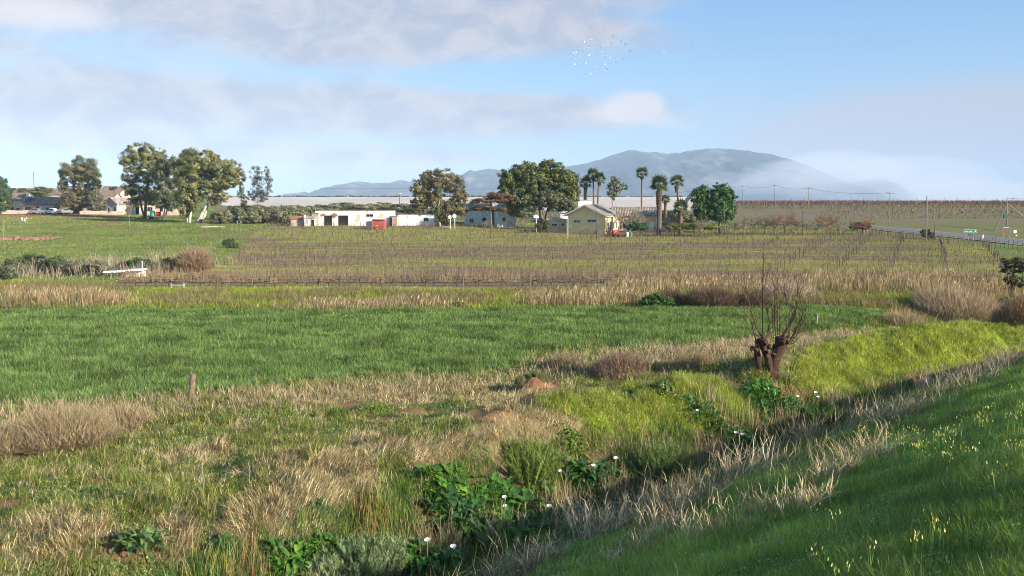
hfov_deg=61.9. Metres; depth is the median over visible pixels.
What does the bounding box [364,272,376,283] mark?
grape vine
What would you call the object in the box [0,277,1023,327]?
ditch weeds
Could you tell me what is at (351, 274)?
grape vine
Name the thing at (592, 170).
fan palm
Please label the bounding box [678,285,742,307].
dry bush
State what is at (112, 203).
village house
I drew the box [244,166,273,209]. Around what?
gum tree
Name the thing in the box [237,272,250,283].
grape vine
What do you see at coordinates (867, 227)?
shrub
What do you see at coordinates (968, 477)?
embankment grass
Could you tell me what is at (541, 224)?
shrub
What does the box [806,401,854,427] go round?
leafy shrub
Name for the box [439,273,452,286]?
grape vine
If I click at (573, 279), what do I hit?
grape vine
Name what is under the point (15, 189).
village house
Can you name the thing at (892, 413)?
dry tangle
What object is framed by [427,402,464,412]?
mustard plant
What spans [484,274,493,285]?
grape vine
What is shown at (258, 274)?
grape vine
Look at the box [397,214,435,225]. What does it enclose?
garage row
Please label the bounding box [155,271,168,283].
grape vine
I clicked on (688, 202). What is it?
barn
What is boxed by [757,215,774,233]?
fruit tree
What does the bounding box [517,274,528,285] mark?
grape vine
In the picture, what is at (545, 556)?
dry tangle
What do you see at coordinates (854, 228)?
fruit tree
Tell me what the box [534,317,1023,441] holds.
lime grass
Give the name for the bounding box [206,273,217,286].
grape vine
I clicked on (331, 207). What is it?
olive bush
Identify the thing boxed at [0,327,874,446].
dead weeds
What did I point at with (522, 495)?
arum lily
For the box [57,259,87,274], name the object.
shrub
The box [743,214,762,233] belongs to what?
fruit tree
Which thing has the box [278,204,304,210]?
olive bush
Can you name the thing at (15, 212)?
yard wall
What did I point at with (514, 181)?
fig tree
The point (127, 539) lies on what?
dock plant
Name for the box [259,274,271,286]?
grape vine
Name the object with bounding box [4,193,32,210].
village house
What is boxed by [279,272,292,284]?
grape vine
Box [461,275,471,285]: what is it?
grape vine
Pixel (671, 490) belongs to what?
dry grass
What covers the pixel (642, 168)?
fan palm
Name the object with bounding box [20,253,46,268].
shrub
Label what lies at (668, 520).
dry tangle
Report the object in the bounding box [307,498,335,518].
dock plant
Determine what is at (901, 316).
dry bush
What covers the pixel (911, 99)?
sky
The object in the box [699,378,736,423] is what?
sedge tuft
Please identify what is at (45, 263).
shrub
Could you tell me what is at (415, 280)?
grape vine
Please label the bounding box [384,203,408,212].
olive bush
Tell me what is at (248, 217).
olive bush
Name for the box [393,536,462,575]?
arum lily
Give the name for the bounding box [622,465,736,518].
dry tangle
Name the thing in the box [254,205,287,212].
olive bush
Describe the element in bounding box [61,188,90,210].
village house
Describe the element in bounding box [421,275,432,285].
grape vine
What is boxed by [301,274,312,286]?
grape vine
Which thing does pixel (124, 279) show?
grape vine
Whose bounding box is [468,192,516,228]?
coral tree
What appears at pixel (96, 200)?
olive tree
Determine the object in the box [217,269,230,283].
grape vine
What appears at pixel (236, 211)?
olive bush
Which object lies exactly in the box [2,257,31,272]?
shrub
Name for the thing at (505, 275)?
grape vine
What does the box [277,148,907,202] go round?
mountains
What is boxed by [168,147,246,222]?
gum tree
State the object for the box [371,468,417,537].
sedge tuft
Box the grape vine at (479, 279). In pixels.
[472,275,485,285]
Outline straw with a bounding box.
[0,328,991,575]
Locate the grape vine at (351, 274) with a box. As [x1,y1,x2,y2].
[342,270,356,281]
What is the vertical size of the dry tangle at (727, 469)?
1.728 m
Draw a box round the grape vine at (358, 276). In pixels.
[355,273,366,285]
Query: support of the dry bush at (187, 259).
on the ground at (984, 224)
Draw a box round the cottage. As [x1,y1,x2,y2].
[303,215,315,225]
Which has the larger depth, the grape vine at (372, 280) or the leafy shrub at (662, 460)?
the grape vine at (372, 280)
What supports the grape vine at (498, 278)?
on the ground at (984, 224)
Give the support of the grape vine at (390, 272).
on the ground at (984, 224)
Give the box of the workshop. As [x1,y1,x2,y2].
[315,210,399,225]
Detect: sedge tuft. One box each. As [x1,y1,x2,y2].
[170,529,260,575]
[219,527,288,575]
[349,473,398,543]
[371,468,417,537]
[630,430,675,455]
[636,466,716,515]
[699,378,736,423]
[704,376,766,434]
[810,378,855,409]
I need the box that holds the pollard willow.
[730,243,811,380]
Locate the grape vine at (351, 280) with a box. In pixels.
[342,274,355,286]
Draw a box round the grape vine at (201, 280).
[194,274,206,286]
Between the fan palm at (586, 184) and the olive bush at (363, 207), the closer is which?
the olive bush at (363, 207)
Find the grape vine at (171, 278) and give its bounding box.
[165,273,172,286]
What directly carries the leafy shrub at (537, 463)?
on the ground at (984, 224)
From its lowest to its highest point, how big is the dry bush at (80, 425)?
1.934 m
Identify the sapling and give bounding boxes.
[237,184,247,208]
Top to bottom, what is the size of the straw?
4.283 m
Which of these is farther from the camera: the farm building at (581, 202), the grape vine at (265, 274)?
the farm building at (581, 202)
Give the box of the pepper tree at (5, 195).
[0,176,13,214]
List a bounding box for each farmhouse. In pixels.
[464,203,515,226]
[563,204,656,234]
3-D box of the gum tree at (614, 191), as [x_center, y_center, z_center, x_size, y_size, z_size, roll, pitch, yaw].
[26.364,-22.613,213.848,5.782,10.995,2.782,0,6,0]
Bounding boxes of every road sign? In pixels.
[963,229,976,240]
[1001,226,1010,237]
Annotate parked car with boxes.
[28,209,43,213]
[56,209,72,213]
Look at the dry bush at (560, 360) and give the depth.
41.60 m
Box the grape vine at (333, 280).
[324,272,335,286]
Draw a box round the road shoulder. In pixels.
[705,222,1023,245]
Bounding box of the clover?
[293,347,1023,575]
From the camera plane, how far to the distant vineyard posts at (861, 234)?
151.62 m
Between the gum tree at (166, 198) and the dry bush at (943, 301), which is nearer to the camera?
the dry bush at (943, 301)
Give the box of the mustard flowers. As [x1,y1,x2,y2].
[805,383,1023,575]
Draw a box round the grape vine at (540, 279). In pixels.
[536,272,548,285]
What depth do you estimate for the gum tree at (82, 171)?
222.60 m
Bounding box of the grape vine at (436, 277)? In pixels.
[429,274,439,285]
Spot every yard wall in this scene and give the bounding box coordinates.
[2,210,44,213]
[80,211,123,214]
[161,211,179,214]
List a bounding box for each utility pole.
[886,190,894,223]
[926,196,926,239]
[994,198,1023,230]
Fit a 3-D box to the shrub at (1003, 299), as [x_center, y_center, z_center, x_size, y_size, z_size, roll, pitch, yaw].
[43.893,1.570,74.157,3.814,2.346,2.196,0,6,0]
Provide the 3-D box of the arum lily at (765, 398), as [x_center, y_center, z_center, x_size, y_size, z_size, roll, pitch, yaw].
[10.892,4.615,35.079,3.196,1.762,2.385,0,6,0]
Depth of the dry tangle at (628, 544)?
14.18 m
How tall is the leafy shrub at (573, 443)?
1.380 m
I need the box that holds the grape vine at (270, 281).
[268,275,279,285]
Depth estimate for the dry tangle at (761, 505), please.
14.41 m
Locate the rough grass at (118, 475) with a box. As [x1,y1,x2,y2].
[0,319,1022,575]
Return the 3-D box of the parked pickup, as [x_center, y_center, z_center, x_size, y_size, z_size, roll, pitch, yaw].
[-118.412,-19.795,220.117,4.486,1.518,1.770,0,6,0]
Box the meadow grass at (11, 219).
[0,214,1023,285]
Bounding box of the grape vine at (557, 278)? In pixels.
[545,272,558,285]
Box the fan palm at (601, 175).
[592,171,605,203]
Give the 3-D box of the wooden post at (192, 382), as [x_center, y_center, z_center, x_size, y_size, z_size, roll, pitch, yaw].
[-13.286,4.227,35.435,0.328,1.360,0.244,0,6,0]
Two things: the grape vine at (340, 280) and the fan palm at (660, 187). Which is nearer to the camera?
the grape vine at (340, 280)
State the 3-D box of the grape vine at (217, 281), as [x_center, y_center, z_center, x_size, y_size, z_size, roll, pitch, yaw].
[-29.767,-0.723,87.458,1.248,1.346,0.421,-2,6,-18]
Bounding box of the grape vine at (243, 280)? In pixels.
[233,275,248,286]
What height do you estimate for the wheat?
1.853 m
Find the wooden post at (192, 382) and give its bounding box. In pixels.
[188,373,195,395]
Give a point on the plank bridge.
(138, 269)
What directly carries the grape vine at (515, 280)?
on the ground at (984, 224)
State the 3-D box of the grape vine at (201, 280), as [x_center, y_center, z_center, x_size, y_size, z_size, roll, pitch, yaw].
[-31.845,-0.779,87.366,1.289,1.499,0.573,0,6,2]
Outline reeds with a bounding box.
[0,263,1023,309]
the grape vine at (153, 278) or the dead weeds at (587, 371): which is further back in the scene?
the grape vine at (153, 278)
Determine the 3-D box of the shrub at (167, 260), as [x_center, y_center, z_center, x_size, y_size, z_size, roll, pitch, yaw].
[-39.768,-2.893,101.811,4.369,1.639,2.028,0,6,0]
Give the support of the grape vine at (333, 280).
on the ground at (984, 224)
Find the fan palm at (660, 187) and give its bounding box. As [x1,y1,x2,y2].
[649,173,669,235]
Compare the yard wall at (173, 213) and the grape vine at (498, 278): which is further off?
the yard wall at (173, 213)
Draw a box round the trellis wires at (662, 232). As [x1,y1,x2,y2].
[198,223,975,275]
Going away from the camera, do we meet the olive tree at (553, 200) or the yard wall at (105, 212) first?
the olive tree at (553, 200)
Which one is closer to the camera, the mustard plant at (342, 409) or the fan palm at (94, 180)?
the mustard plant at (342, 409)
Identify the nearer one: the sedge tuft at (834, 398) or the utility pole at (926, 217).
the sedge tuft at (834, 398)
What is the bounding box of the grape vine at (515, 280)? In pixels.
[506,274,519,286]
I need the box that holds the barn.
[684,192,697,209]
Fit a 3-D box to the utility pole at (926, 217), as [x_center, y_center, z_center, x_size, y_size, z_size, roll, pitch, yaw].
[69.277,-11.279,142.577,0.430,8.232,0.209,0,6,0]
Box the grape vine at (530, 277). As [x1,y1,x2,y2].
[526,273,539,285]
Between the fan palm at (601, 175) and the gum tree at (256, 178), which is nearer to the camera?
the gum tree at (256, 178)
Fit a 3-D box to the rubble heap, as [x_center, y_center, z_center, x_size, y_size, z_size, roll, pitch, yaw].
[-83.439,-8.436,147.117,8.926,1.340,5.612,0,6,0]
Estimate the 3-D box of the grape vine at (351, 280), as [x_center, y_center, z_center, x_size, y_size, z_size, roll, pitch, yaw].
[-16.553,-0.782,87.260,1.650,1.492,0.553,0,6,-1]
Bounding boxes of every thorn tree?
[14,186,53,196]
[998,256,1023,292]
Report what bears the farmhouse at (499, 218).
on the ground at (984, 224)
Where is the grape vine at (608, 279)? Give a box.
[601,274,614,283]
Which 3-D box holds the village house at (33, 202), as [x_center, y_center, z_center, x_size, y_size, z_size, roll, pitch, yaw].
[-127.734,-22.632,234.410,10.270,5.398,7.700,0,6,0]
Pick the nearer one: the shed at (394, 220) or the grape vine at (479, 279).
the grape vine at (479, 279)
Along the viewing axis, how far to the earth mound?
36.06 m
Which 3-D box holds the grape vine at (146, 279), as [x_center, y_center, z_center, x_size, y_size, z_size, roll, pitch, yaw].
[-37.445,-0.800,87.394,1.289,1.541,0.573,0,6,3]
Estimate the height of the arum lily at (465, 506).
1.420 m
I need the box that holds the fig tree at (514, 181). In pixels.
[496,159,581,228]
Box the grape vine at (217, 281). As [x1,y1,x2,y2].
[215,274,226,284]
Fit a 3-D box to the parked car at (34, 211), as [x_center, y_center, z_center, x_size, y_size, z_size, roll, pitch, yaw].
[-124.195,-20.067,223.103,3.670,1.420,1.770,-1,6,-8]
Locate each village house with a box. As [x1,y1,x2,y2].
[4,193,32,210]
[7,187,33,192]
[20,196,68,210]
[44,188,68,196]
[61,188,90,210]
[93,192,121,210]
[100,185,129,196]
[105,197,131,213]
[131,206,138,213]
[138,190,184,214]
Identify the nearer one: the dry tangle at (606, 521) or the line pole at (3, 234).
the dry tangle at (606, 521)
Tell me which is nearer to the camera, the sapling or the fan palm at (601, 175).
the sapling
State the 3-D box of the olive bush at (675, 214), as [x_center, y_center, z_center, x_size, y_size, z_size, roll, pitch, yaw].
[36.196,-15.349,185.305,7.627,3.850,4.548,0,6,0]
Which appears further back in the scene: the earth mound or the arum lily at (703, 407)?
the earth mound
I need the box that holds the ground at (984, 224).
[0,196,1023,575]
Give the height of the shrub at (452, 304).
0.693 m
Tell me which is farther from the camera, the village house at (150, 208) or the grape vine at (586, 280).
the village house at (150, 208)
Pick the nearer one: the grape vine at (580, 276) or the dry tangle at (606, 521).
the dry tangle at (606, 521)
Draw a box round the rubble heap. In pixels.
[0,235,59,240]
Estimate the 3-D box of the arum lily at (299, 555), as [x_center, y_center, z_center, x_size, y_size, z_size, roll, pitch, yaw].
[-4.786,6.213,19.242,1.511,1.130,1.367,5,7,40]
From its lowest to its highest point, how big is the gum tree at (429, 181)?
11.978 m
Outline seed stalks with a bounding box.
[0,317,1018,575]
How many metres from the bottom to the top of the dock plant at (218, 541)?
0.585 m
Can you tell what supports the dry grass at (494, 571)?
on the ground at (984, 224)
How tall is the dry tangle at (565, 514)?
1.463 m
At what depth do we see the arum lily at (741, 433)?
31.48 m
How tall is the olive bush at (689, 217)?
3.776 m
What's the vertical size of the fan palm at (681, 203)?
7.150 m
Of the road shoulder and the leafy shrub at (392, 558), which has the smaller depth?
the leafy shrub at (392, 558)
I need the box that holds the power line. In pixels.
[744,185,872,193]
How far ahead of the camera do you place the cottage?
170.23 m
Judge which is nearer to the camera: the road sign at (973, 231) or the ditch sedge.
the ditch sedge
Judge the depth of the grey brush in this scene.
99.61 m
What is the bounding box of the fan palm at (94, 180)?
[91,178,101,192]
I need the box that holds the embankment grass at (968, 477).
[516,354,1023,575]
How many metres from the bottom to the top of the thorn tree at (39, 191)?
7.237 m
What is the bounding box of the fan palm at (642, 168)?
[635,166,648,206]
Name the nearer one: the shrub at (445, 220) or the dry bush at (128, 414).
the dry bush at (128, 414)
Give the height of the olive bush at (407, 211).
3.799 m
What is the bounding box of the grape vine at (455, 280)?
[451,272,465,286]
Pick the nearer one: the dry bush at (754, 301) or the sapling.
the dry bush at (754, 301)
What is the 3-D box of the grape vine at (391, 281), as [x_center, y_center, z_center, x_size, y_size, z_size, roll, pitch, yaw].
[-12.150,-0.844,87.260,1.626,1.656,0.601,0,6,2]
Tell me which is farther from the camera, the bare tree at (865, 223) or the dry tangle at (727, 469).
the bare tree at (865, 223)
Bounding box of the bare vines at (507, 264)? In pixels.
[126,221,1007,277]
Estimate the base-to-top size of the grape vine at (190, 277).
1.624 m
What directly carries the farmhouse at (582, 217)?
on the ground at (984, 224)
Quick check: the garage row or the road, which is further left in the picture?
the garage row
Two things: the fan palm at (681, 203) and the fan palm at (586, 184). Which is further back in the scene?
the fan palm at (586, 184)
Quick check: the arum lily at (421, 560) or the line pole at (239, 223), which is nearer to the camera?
the arum lily at (421, 560)
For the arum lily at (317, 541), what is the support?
on the ground at (984, 224)
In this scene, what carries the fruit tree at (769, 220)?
on the ground at (984, 224)
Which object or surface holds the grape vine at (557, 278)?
on the ground at (984, 224)
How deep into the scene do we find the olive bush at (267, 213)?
178.60 m
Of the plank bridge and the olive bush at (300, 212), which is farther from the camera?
the olive bush at (300, 212)
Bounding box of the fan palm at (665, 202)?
[662,194,670,216]
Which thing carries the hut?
on the ground at (984, 224)
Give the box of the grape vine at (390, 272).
[388,270,397,283]
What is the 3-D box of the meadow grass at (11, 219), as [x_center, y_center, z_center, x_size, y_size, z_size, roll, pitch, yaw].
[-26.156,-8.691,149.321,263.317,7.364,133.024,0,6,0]
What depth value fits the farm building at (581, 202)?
200.50 m
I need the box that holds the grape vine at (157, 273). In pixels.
[149,268,162,278]
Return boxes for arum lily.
[262,537,322,575]
[308,532,361,575]
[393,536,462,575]
[406,462,553,549]
[419,484,501,546]
[484,471,576,529]
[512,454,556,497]
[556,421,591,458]
[558,455,633,496]
[680,393,737,435]
[717,423,758,445]
[740,375,819,421]
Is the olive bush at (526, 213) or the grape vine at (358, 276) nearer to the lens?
the grape vine at (358, 276)
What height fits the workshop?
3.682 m
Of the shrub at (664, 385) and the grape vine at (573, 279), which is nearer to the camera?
the shrub at (664, 385)
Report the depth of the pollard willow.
36.62 m
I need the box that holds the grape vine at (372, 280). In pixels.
[365,274,378,284]
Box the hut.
[366,219,386,228]
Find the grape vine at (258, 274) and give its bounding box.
[253,269,265,280]
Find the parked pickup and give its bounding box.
[43,208,60,213]
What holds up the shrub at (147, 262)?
on the ground at (984, 224)
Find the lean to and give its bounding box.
[312,213,318,225]
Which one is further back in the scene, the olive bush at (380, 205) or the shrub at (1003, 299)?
the olive bush at (380, 205)
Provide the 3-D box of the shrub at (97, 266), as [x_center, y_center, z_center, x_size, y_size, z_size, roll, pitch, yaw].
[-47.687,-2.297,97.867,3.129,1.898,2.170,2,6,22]
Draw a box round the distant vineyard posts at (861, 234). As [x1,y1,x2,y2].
[251,219,943,244]
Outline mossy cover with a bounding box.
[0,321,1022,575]
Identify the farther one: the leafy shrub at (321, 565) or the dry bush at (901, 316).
the dry bush at (901, 316)
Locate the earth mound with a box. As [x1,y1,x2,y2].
[513,370,555,392]
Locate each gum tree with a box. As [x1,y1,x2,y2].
[54,155,101,213]
[117,142,168,215]
[148,154,179,219]
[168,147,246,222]
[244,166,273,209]
[408,168,468,225]
[606,176,628,206]
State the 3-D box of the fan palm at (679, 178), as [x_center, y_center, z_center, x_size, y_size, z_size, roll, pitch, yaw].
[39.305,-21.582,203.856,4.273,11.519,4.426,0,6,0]
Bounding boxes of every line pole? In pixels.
[3,219,3,250]
[236,216,241,255]
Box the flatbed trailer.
[140,216,162,219]
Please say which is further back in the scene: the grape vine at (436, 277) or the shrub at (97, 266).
the shrub at (97, 266)
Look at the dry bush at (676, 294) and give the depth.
69.45 m
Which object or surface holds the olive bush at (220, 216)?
on the ground at (984, 224)
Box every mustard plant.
[330,405,356,413]
[356,399,391,411]
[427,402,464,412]
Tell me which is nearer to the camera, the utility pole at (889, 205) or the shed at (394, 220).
the shed at (394, 220)
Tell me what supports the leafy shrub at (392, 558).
on the ground at (984, 224)
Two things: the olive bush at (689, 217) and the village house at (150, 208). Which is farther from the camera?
the village house at (150, 208)
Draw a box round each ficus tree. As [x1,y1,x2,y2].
[690,184,710,233]
[701,182,738,232]
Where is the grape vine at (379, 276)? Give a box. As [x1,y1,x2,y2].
[373,270,388,283]
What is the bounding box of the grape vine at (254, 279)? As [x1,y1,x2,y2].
[249,275,257,285]
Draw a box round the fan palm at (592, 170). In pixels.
[586,168,600,203]
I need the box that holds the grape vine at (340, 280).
[333,274,348,284]
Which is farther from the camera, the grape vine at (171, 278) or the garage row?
the garage row
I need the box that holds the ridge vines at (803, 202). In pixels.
[736,199,1023,217]
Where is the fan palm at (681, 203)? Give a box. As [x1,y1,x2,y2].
[672,198,688,233]
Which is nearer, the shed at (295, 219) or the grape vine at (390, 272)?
the grape vine at (390, 272)
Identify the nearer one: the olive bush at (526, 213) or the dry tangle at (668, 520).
the dry tangle at (668, 520)
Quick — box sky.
[0,0,1023,201]
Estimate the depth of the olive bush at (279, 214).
177.51 m
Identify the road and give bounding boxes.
[696,221,1023,243]
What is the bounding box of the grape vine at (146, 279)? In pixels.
[141,273,150,286]
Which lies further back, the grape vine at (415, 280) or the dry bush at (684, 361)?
the grape vine at (415, 280)
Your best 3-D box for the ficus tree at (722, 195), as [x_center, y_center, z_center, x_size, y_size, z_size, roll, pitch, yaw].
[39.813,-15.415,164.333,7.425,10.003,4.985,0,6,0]
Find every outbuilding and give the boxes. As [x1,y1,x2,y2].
[547,218,565,232]
[661,217,670,230]
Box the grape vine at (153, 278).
[149,273,162,286]
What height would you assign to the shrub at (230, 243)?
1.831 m
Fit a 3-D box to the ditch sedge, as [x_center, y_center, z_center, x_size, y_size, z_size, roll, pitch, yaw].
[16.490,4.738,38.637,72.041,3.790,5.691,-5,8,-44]
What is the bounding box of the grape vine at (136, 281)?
[129,274,140,286]
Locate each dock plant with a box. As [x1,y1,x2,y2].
[78,486,100,494]
[106,525,173,565]
[202,532,241,558]
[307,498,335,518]
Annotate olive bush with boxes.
[209,209,233,223]
[222,205,246,222]
[227,204,256,213]
[237,210,261,223]
[253,207,276,222]
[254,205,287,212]
[267,208,294,223]
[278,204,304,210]
[286,207,309,215]
[301,205,324,214]
[313,204,340,209]
[328,202,356,209]
[346,204,377,209]
[367,202,392,209]
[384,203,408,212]
[403,205,428,213]
[426,207,451,216]
[517,209,538,220]
[667,209,691,224]
[674,211,696,224]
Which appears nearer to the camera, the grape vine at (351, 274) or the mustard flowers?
the mustard flowers
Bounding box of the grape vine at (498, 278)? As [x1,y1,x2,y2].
[493,272,507,285]
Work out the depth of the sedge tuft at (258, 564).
18.76 m
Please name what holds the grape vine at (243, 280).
on the ground at (984, 224)
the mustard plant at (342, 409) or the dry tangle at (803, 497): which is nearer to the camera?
the dry tangle at (803, 497)
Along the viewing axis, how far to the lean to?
171.01 m
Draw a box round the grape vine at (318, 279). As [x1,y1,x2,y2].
[313,273,325,285]
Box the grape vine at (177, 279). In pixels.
[171,272,182,286]
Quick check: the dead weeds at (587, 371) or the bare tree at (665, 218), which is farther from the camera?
the bare tree at (665, 218)
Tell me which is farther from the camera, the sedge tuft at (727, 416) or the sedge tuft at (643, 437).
the sedge tuft at (727, 416)
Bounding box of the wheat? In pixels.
[0,302,881,405]
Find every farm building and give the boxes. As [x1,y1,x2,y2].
[559,207,577,217]
[577,200,591,206]
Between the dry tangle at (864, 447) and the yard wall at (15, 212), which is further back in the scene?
the yard wall at (15, 212)
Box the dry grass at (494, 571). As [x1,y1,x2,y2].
[337,346,1023,575]
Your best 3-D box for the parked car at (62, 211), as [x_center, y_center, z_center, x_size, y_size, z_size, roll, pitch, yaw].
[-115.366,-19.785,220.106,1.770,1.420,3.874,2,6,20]
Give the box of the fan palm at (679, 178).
[669,174,684,207]
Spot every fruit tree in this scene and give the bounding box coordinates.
[726,221,742,231]
[735,216,750,235]
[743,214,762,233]
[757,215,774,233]
[764,214,786,233]
[771,208,797,233]
[786,218,804,233]
[796,218,813,233]
[808,220,824,233]
[815,214,837,233]
[830,216,850,233]
[846,222,858,234]
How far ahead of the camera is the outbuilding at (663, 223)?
170.08 m
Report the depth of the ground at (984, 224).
91.07 m
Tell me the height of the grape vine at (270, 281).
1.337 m
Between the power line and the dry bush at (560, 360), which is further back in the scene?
the power line
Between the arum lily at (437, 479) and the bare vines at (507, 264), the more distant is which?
the bare vines at (507, 264)
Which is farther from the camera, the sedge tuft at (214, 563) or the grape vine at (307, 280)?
the grape vine at (307, 280)
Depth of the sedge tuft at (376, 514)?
21.04 m
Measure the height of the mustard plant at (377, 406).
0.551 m
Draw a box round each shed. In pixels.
[290,216,303,225]
[389,216,399,226]
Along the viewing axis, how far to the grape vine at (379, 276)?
89.89 m
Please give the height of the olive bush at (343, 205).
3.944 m
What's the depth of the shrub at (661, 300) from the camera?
66.60 m
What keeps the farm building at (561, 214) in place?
on the ground at (984, 224)
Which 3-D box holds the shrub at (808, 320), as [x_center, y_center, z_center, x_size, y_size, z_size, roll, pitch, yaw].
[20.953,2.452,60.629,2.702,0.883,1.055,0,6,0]
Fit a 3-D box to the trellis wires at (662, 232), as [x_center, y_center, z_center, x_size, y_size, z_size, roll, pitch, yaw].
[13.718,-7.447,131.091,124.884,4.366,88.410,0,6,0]
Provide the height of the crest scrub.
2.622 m
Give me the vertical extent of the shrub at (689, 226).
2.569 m
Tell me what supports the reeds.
on the ground at (984, 224)
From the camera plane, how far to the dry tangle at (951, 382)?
28.03 m
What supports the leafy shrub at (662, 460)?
on the ground at (984, 224)
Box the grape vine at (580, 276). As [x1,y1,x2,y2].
[575,270,589,283]
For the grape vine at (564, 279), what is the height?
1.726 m
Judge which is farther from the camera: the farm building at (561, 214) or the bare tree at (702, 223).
the farm building at (561, 214)
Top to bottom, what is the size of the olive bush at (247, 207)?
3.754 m
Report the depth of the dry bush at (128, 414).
30.83 m
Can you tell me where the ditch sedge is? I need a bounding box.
[127,350,1008,575]
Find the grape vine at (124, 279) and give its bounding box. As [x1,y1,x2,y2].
[118,273,131,286]
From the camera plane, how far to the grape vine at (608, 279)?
87.35 m
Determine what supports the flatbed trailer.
on the ground at (984, 224)
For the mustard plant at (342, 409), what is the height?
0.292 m
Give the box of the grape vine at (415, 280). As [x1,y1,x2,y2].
[408,273,420,285]
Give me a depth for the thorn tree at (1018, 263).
83.66 m
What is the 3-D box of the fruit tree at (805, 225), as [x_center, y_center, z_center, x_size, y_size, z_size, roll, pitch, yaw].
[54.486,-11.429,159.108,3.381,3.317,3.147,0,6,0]
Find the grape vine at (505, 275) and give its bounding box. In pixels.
[499,270,513,283]
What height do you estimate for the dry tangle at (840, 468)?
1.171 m
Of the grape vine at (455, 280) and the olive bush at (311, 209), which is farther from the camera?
the olive bush at (311, 209)
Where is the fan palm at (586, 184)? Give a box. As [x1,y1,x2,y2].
[579,174,592,199]
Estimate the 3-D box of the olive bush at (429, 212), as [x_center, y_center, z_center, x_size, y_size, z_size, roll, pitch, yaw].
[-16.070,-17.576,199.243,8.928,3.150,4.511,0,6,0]
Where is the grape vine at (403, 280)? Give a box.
[398,274,412,285]
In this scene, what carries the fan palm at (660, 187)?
on the ground at (984, 224)
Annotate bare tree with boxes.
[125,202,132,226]
[521,218,529,230]
[612,208,648,231]
[662,210,677,231]
[694,218,708,236]
[850,219,875,232]
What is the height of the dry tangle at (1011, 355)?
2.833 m
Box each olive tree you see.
[84,191,106,210]
[524,188,573,217]
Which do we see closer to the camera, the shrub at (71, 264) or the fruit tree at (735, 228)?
the shrub at (71, 264)
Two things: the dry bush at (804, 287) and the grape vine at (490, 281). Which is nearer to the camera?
the dry bush at (804, 287)
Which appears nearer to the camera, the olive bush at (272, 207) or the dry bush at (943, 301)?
the dry bush at (943, 301)
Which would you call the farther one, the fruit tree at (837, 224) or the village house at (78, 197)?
the village house at (78, 197)
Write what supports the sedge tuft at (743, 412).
on the ground at (984, 224)
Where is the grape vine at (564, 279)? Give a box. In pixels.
[558,271,571,286]
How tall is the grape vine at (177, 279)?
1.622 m
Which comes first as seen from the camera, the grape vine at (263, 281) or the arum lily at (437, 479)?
the arum lily at (437, 479)
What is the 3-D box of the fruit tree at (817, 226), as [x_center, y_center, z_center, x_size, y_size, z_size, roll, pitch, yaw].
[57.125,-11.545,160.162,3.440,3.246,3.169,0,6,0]
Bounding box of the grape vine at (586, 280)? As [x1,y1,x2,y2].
[579,273,593,286]
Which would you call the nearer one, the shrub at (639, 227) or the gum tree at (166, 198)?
the shrub at (639, 227)
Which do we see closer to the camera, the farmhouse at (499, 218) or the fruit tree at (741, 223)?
the fruit tree at (741, 223)
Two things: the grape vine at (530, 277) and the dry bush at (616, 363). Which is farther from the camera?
the grape vine at (530, 277)
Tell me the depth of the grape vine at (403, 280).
87.43 m
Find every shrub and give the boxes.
[0,266,17,279]
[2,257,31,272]
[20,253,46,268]
[35,254,68,272]
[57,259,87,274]
[81,260,108,274]
[117,257,155,269]
[161,257,178,268]
[221,238,238,248]
[306,552,347,575]
[322,527,409,575]
[437,209,450,226]
[440,301,463,306]
[497,437,563,485]
[534,218,552,232]
[625,221,647,235]
[630,438,696,481]
[639,292,674,306]
[644,378,674,396]
[663,223,724,235]
[795,316,822,323]
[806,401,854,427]
[850,222,871,233]
[919,229,933,238]
[996,294,1022,305]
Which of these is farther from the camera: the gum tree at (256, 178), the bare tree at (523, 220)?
the gum tree at (256, 178)
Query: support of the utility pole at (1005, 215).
on the ground at (984, 224)
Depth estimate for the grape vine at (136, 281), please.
87.37 m
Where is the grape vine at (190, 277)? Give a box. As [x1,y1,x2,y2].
[183,272,195,285]
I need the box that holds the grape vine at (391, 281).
[386,274,398,285]
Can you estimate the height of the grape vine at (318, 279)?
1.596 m
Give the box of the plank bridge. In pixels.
[103,261,146,276]
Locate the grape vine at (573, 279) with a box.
[569,272,579,284]
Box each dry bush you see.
[0,420,38,457]
[1,391,131,455]
[95,398,155,431]
[170,243,217,271]
[545,350,585,370]
[583,349,649,381]
[653,287,684,303]
[666,347,710,373]
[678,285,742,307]
[734,287,772,307]
[757,275,824,300]
[881,307,929,327]
[906,281,1005,321]
[986,289,1023,326]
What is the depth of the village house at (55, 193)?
260.52 m
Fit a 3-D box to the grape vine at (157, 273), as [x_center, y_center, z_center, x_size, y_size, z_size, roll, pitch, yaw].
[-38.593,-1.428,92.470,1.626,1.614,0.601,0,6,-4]
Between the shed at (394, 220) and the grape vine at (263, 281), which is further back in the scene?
the shed at (394, 220)
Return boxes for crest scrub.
[232,195,682,196]
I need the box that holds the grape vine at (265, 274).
[260,270,273,283]
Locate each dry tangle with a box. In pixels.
[494,527,582,570]
[512,485,625,537]
[553,479,645,546]
[577,522,667,568]
[610,486,714,547]
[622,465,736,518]
[647,492,756,548]
[689,427,815,487]
[721,409,842,456]
[721,474,815,520]
[774,470,842,519]
[783,437,875,481]
[816,420,937,466]
[835,385,957,432]
[908,351,1008,396]
[961,340,1023,374]
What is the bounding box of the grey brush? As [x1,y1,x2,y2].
[0,248,242,278]
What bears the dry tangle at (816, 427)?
on the ground at (984, 224)

